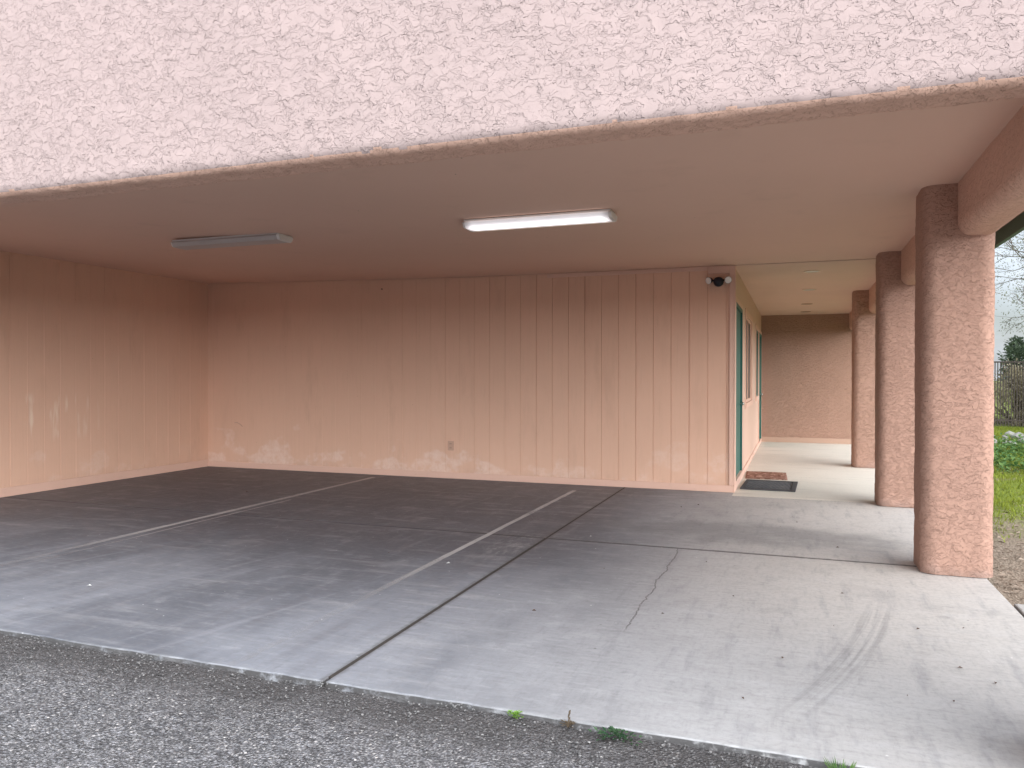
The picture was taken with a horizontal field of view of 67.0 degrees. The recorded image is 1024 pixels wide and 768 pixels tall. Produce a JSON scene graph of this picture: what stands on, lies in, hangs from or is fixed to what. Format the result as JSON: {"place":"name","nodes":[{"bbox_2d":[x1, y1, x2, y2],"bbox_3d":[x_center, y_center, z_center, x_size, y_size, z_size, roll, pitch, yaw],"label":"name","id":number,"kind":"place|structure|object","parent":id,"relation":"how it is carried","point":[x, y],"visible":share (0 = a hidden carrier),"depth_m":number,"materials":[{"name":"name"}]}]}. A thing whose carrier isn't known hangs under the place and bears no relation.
{"place":"outdoors","nodes":[
{"label":"outdoors","id":0,"kind":"place"},
{"bbox_2d":[0,634,816,767],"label":"road","id":1,"kind":"structure","parent":0,"point":[25,720],"depth_m":2.99,"materials":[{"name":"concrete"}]},
{"bbox_2d":[20,636,474,709],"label":"mortar crumbs","id":2,"kind":"object","parent":1,"relation":"on","point":[453,705],"visible":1,"depth_m":3.40,"materials":[{"name":"grey concrete"}]},
{"bbox_2d":[507,710,523,718],"bbox_3d":[0.014,1.319,3.087,0.073,0.030,0.044,0,1,20],"label":"weed","id":3,"kind":"object","parent":1,"relation":"on","point":[516,712],"visible":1,"depth_m":3.09,"materials":[{"name":"green plant"}]},
{"bbox_2d":[560,710,575,727],"bbox_3d":[0.217,1.301,3.008,0.072,0.071,0.059,0,1,20],"label":"weed","id":4,"kind":"object","parent":1,"relation":"on","point":[568,722],"visible":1,"depth_m":3.01,"materials":[{"name":"brown plant"}]},
{"bbox_2d":[588,726,642,745],"bbox_3d":[0.387,1.311,2.906,0.208,0.051,0.120,0,0,6],"label":"weed","id":5,"kind":"object","parent":1,"relation":"on","point":[612,729],"visible":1,"depth_m":2.91,"materials":[{"name":"green plant"}]},
{"bbox_2d":[823,756,855,767],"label":"weed","id":6,"kind":"object","parent":1,"relation":"on","point":[835,765],"visible":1,"depth_m":2.67,"materials":[{"name":"green plant"}]},
{"bbox_2d":[0,466,1023,767],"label":"pavement","id":7,"kind":"structure","parent":0,"point":[798,656],"depth_m":4.56,"materials":[{"name":"concrete"}]},
{"bbox_2d":[91,477,374,542],"bbox_3d":[-2.883,1.270,7.561,0.078,0.001,6.000,0,1,20],"label":"parking line","id":8,"kind":"object","parent":7,"relation":"on","point":[125,535],"visible":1,"depth_m":7.59,"materials":[{"name":"paint"}]},
{"bbox_2d":[8,477,916,678],"bbox_3d":[0.059,1.297,10.638,9.550,0.089,14.079,0,1,20],"label":"joint filler","id":9,"kind":"object","parent":7,"relation":"in","point":[397,633],"depth_m":5.54,"materials":[{"name":"grey concrete"}]},
{"bbox_2d":[407,490,574,574],"bbox_3d":[-0.269,1.283,6.407,0.059,0.001,5.870,0,1,20],"label":"parking line","id":10,"kind":"object","parent":7,"relation":"on","point":[474,541],"visible":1,"depth_m":6.42,"materials":[{"name":"paint"}]},
{"bbox_2d":[732,442,875,502],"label":"path","id":11,"kind":"structure","parent":0,"point":[829,472],"depth_m":11.07,"materials":[{"name":"concrete"}]},
{"bbox_2d":[745,471,787,479],"bbox_3d":[3.474,1.248,10.569,0.530,0.014,0.780,0,1,18],"label":"doormat","id":12,"kind":"object","parent":11,"relation":"on","point":[766,475],"visible":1,"depth_m":10.52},
{"bbox_2d":[740,479,797,491],"bbox_3d":[3.190,1.254,9.576,0.628,0.019,0.848,0,1,22],"label":"doormat","id":13,"kind":"object","parent":11,"relation":"on","point":[769,485],"visible":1,"depth_m":9.54,"materials":[{"name":"rubber"}]},
{"bbox_2d":[986,381,1023,606],"bbox_3d":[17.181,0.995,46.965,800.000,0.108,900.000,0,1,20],"label":"ground","id":14,"kind":"structure","parent":0,"point":[1010,545],"depth_m":6.25,"materials":[{"name":"soil"}]},
{"bbox_2d":[0,0,1023,577],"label":"carport building","id":15,"kind":"structure","parent":14,"relation":"on","point":[384,312],"depth_m":6.01,"materials":[{"name":"paint"}]},
{"bbox_2d":[171,233,292,249],"bbox_3d":[-2.682,-1.357,7.381,1.254,0.071,0.241,0,1,20],"label":"fluorescent light","id":16,"kind":"object","parent":15,"relation":"attached to","point":[229,241],"visible":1,"depth_m":7.28,"materials":[{"name":"white plastic"}]},
{"bbox_2d":[448,441,453,449],"bbox_3d":[-0.813,0.819,10.258,0.084,0.124,0.015,0,1,20],"label":"wall outlet","id":17,"kind":"object","parent":15,"relation":"attached to","point":[450,445],"depth_m":10.25,"materials":[{"name":"beige plastic"}]},
{"bbox_2d":[462,209,616,231],"bbox_3d":[0.215,-1.323,6.290,1.254,0.071,0.241,0,1,20],"label":"fluorescent light","id":18,"kind":"object","parent":15,"relation":"attached to","point":[548,219],"visible":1,"depth_m":6.20,"materials":[{"name":"white plastic"}]},
{"bbox_2d":[706,276,731,286],"bbox_3d":[2.405,-1.192,9.005,0.296,0.121,0.128,0,1,20],"label":"security light","id":19,"kind":"object","parent":15,"relation":"attached to","point":[718,281],"visible":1,"depth_m":8.96,"materials":[{"name":"black plastic"}]},
{"bbox_2d":[735,296,743,483],"bbox_3d":[2.828,0.067,9.750,0.141,2.218,1.335,0,1,20],"label":"door","id":20,"kind":"structure","parent":15,"relation":"in","point":[739,307],"depth_m":10.00,"materials":[{"name":"teal paint"}]},
{"bbox_2d":[745,308,752,408],"bbox_3d":[3.601,-0.367,11.841,0.082,1.435,1.860,0,1,20],"label":"window","id":21,"kind":"structure","parent":15,"relation":"in","point":[748,362],"depth_m":12.15,"materials":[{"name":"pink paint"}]},
{"bbox_2d":[755,324,758,401],"bbox_3d":[4.546,-0.390,14.424,0.082,1.400,1.160,0,1,20],"label":"window","id":22,"kind":"structure","parent":15,"relation":"in","point":[757,331],"depth_m":14.56,"materials":[{"name":"teal paint"}]},
{"bbox_2d":[758,329,762,442],"bbox_3d":[4.972,0.039,15.610,0.141,2.226,1.295,0,1,20],"label":"door","id":23,"kind":"structure","parent":15,"relation":"in","point":[760,333],"depth_m":16.09,"materials":[{"name":"teal paint"}]},
{"bbox_2d":[804,270,819,272],"bbox_3d":[3.668,-1.376,9.455,0.196,0.007,0.196,0,1,20],"label":"downlight","id":24,"kind":"object","parent":15,"relation":"attached to","point":[810,271],"visible":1,"depth_m":9.45,"materials":[{"name":"beige"}]},
{"bbox_2d":[993,426,1023,541],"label":"grass","id":25,"kind":"structure","parent":14,"relation":"on","point":[998,430],"depth_m":9.81,"materials":[{"name":"green plant"}]},
{"bbox_2d":[993,433,1023,472],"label":"ground cover","id":26,"kind":"object","parent":14,"relation":"on","point":[1006,445],"visible":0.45,"depth_m":12.95,"materials":[{"name":"green plant"}]},
{"bbox_2d":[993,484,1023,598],"bbox_3d":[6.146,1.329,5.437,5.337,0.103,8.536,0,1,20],"label":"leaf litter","id":27,"kind":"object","parent":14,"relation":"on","point":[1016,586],"visible":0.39,"depth_m":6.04,"materials":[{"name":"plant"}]},
{"bbox_2d":[994,361,1023,425],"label":"metal fence","id":28,"kind":"object","parent":14,"relation":"on","point":[1002,419],"visible":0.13,"depth_m":21.25,"materials":[{"name":"metal"}]},
{"bbox_2d":[995,358,1023,425],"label":"dry bush","id":29,"kind":"object","parent":14,"relation":"on","point":[1010,395],"visible":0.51,"depth_m":22.53,"materials":[{"name":"brown plant"}]},
{"bbox_2d":[995,230,1023,376],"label":"mesquite tree","id":30,"kind":"object","parent":14,"relation":"on","point":[1018,255],"visible":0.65,"depth_m":20.55,"materials":[{"name":"brown plant"}]},
{"bbox_2d":[1005,431,1014,435],"bbox_3d":[11.518,1.184,17.922,0.213,0.209,0.232,0,1,20],"label":"rock","id":31,"kind":"object","parent":14,"relation":"on","point":[1009,433],"visible":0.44,"depth_m":17.86,"materials":[{"name":"grey stone"}]},
{"bbox_2d":[997,335,1023,383],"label":"leafy tree","id":32,"kind":"object","parent":14,"relation":"on","point":[1014,349],"visible":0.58,"depth_m":24.18,"materials":[{"name":"green plant"}]},
{"bbox_2d":[1010,433,1022,439],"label":"rock","id":33,"kind":"object","parent":14,"relation":"on","point":[1014,435],"visible":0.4,"depth_m":16.91,"materials":[{"name":"grey stone"}]},
{"bbox_2d":[994,231,1023,380],"label":"sky","id":34,"kind":"structure","parent":0,"point":[1006,307],"materials":[{"name":"white"}]},
{"bbox_2d":[1014,604,1023,616],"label":"pavement","id":35,"kind":"structure","parent":0,"point":[1019,608],"depth_m":4.53,"materials":[{"name":"grey concrete"}]}
]}

